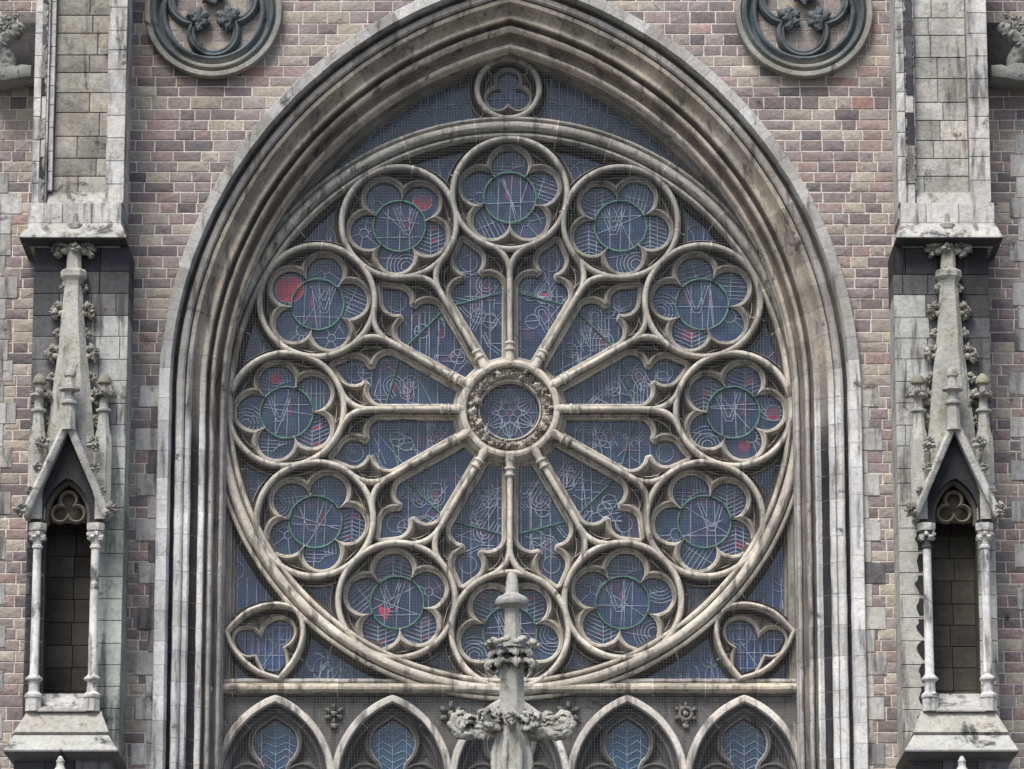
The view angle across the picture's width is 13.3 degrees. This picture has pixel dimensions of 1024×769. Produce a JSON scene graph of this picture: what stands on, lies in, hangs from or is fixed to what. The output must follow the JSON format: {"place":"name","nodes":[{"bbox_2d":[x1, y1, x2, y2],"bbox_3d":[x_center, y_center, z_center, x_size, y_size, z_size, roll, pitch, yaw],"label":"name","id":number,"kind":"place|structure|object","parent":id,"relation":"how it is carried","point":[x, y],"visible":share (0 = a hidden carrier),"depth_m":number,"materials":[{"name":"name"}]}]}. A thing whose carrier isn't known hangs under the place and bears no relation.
{"place":"outdoors","nodes":[
{"label":"outdoors","id":0,"kind":"place"},
{"bbox_2d":[447,571,576,768],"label":"pinnacle","id":1,"kind":"object","parent":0,"point":[510,727],"visible":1,"depth_m":59.07,"materials":[{"name":"stone"}]},
{"label":"ground","id":2,"kind":"structure","parent":0,"visible":0},
{"bbox_2d":[0,0,1023,768],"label":"church wall","id":3,"kind":"structure","parent":2,"relation":"on","point":[830,134],"depth_m":64.07,"materials":[{"name":"brick"}]},
{"bbox_2d":[0,11,33,91],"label":"grotesque bracket","id":4,"kind":"object","parent":3,"relation":"attached to","point":[13,76],"visible":1,"depth_m":64.19,"materials":[{"name":"stone"}]},
{"bbox_2d":[3,0,133,768],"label":"buttress","id":5,"kind":"structure","parent":3,"relation":"attached to","point":[82,115],"depth_m":62.94,"materials":[{"name":"stone"}]},
{"bbox_2d":[55,756,64,768],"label":"finial tip","id":6,"kind":"object","parent":5,"relation":"attached to","point":[60,761],"visible":1,"depth_m":60.56,"materials":[{"name":"stone"}]},
{"bbox_2d":[12,213,118,711],"bbox_3d":[-6.271,1.080,62.332,1.502,7.258,1.074,0,-14,0],"label":"canopied niche","id":7,"kind":"object","parent":5,"relation":"on","point":[72,450],"visible":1,"depth_m":62.12,"materials":[{"name":"stone"}]},
{"bbox_2d":[144,0,281,78],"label":"blind roundel","id":8,"kind":"object","parent":3,"relation":"attached to","point":[212,39],"visible":1,"depth_m":64.67,"materials":[{"name":"grey stone"}]},
{"bbox_2d":[151,0,868,768],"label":"window arch","id":9,"kind":"structure","parent":3,"relation":"attached to","point":[687,110],"depth_m":64.04,"materials":[{"name":"stone"}]},
{"bbox_2d":[222,695,333,768],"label":"lancet window","id":10,"kind":"structure","parent":9,"relation":"attached to","point":[288,746],"depth_m":63.33,"materials":[{"name":"stone"}]},
{"bbox_2d":[333,694,450,768],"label":"lancet window","id":11,"kind":"structure","parent":9,"relation":"attached to","point":[425,746],"depth_m":63.32,"materials":[{"name":"glass"}]},
{"bbox_2d":[334,77,492,170],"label":"tympanum light","id":12,"kind":"object","parent":9,"relation":"in","point":[453,103],"visible":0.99,"depth_m":65.67,"materials":[{"name":"blue glass"}]},
{"bbox_2d":[211,678,796,696],"bbox_3d":[-0.018,4.406,63.260,8.743,0.458,0.740,0,-14,0],"label":"transom","id":13,"kind":"object","parent":9,"relation":"attached to","point":[645,687],"visible":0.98,"depth_m":63.30,"materials":[{"name":"stone"}]},
{"bbox_2d":[469,57,546,120],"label":"trefoil light","id":14,"kind":"object","parent":9,"relation":"attached to","point":[507,73],"visible":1,"depth_m":65.64,"materials":[{"name":"stone"}]},
{"bbox_2d":[226,117,792,701],"bbox_3d":[-0.033,0.309,64.440,8.950,8.948,0.416,0,-14,0],"label":"rose window","id":15,"kind":"structure","parent":9,"relation":"attached to","point":[510,453],"depth_m":64.50,"materials":[{"name":"glass"}]},
{"bbox_2d":[224,545,372,680],"bbox_3d":[-2.919,2.624,63.913,2.653,3.600,0.340,0,-14,0],"label":"corner light","id":16,"kind":"object","parent":15,"relation":"attached to","point":[280,648],"visible":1,"depth_m":63.73,"materials":[{"name":"glass"}]},
{"bbox_2d":[647,544,794,680],"bbox_3d":[2.857,2.624,63.913,2.653,3.600,0.340,0,-14,0],"label":"corner light","id":17,"kind":"object","parent":15,"relation":"attached to","point":[722,642],"visible":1,"depth_m":63.73,"materials":[{"name":"glass"}]},
{"bbox_2d":[223,697,795,759],"bbox_3d":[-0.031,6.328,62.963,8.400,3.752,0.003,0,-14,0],"label":"lancet spandrels","id":18,"kind":"object","parent":9,"relation":"in","point":[236,708],"visible":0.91,"depth_m":63.36,"materials":[{"name":"stone"}]},
{"bbox_2d":[325,704,343,728],"bbox_3d":[-2.558,4.772,63.298,0.281,0.364,0.157,0,-14,0],"label":"carved flower","id":19,"kind":"object","parent":18,"relation":"attached to","point":[329,711],"visible":1,"depth_m":63.27,"materials":[{"name":"stone"}]},
{"bbox_2d":[439,700,463,728],"bbox_3d":[-0.873,4.747,63.302,0.356,0.430,0.148,0,-14,0],"label":"carved flower","id":20,"kind":"object","parent":18,"relation":"attached to","point":[444,709],"visible":0.52,"depth_m":63.29,"materials":[{"name":"stone"}]},
{"bbox_2d":[556,701,580,721],"bbox_3d":[0.811,4.758,63.305,0.358,0.419,0.156,0,-14,0],"label":"carved flower","id":21,"kind":"object","parent":18,"relation":"attached to","point":[575,709],"visible":0.43,"depth_m":63.29,"materials":[{"name":"stone"}]},
{"bbox_2d":[674,701,696,728],"bbox_3d":[2.501,4.760,63.307,0.338,0.413,0.160,0,-14,0],"label":"carved flower","id":22,"kind":"object","parent":18,"relation":"attached to","point":[685,708],"visible":1,"depth_m":63.27,"materials":[{"name":"stone"}]},
{"bbox_2d":[213,46,806,768],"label":"bird netting","id":23,"kind":"object","parent":9,"relation":"attached to","point":[521,444],"visible":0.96,"depth_m":63.82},
{"bbox_2d":[451,699,568,768],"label":"lancet window","id":24,"kind":"structure","parent":9,"relation":"attached to","point":[479,754],"depth_m":63.25,"materials":[{"name":"stone"}]},
{"bbox_2d":[538,75,683,169],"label":"tympanum light","id":25,"kind":"object","parent":9,"relation":"in","point":[566,103],"visible":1,"depth_m":65.67,"materials":[{"name":"blue glass"}]},
{"bbox_2d":[569,695,685,768],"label":"lancet window","id":26,"kind":"structure","parent":9,"relation":"attached to","point":[604,751],"depth_m":63.32,"materials":[{"name":"stone"}]},
{"bbox_2d":[686,694,797,768],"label":"lancet window","id":27,"kind":"structure","parent":9,"relation":"attached to","point":[770,741],"depth_m":63.33,"materials":[{"name":"stone"}]},
{"bbox_2d":[735,0,872,78],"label":"blind roundel","id":28,"kind":"object","parent":3,"relation":"attached to","point":[803,39],"visible":1,"depth_m":64.67,"materials":[{"name":"grey stone"}]},
{"bbox_2d":[888,0,1018,768],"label":"buttress","id":29,"kind":"structure","parent":3,"relation":"attached to","point":[940,113],"depth_m":62.94,"materials":[{"name":"stone"}]},
{"bbox_2d":[904,213,1009,711],"bbox_3d":[6.246,1.080,62.332,1.502,7.258,1.074,0,-14,0],"label":"canopied niche","id":30,"kind":"object","parent":29,"relation":"on","point":[950,449],"visible":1,"depth_m":62.12,"materials":[{"name":"stone"}]},
{"bbox_2d":[957,756,966,768],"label":"finial tip","id":31,"kind":"object","parent":29,"relation":"attached to","point":[961,761],"visible":1,"depth_m":60.56,"materials":[{"name":"stone"}]},
{"bbox_2d":[988,11,1023,91],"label":"grotesque bracket","id":32,"kind":"object","parent":3,"relation":"attached to","point":[1009,76],"visible":1,"depth_m":64.19,"materials":[{"name":"stone"}]}
]}

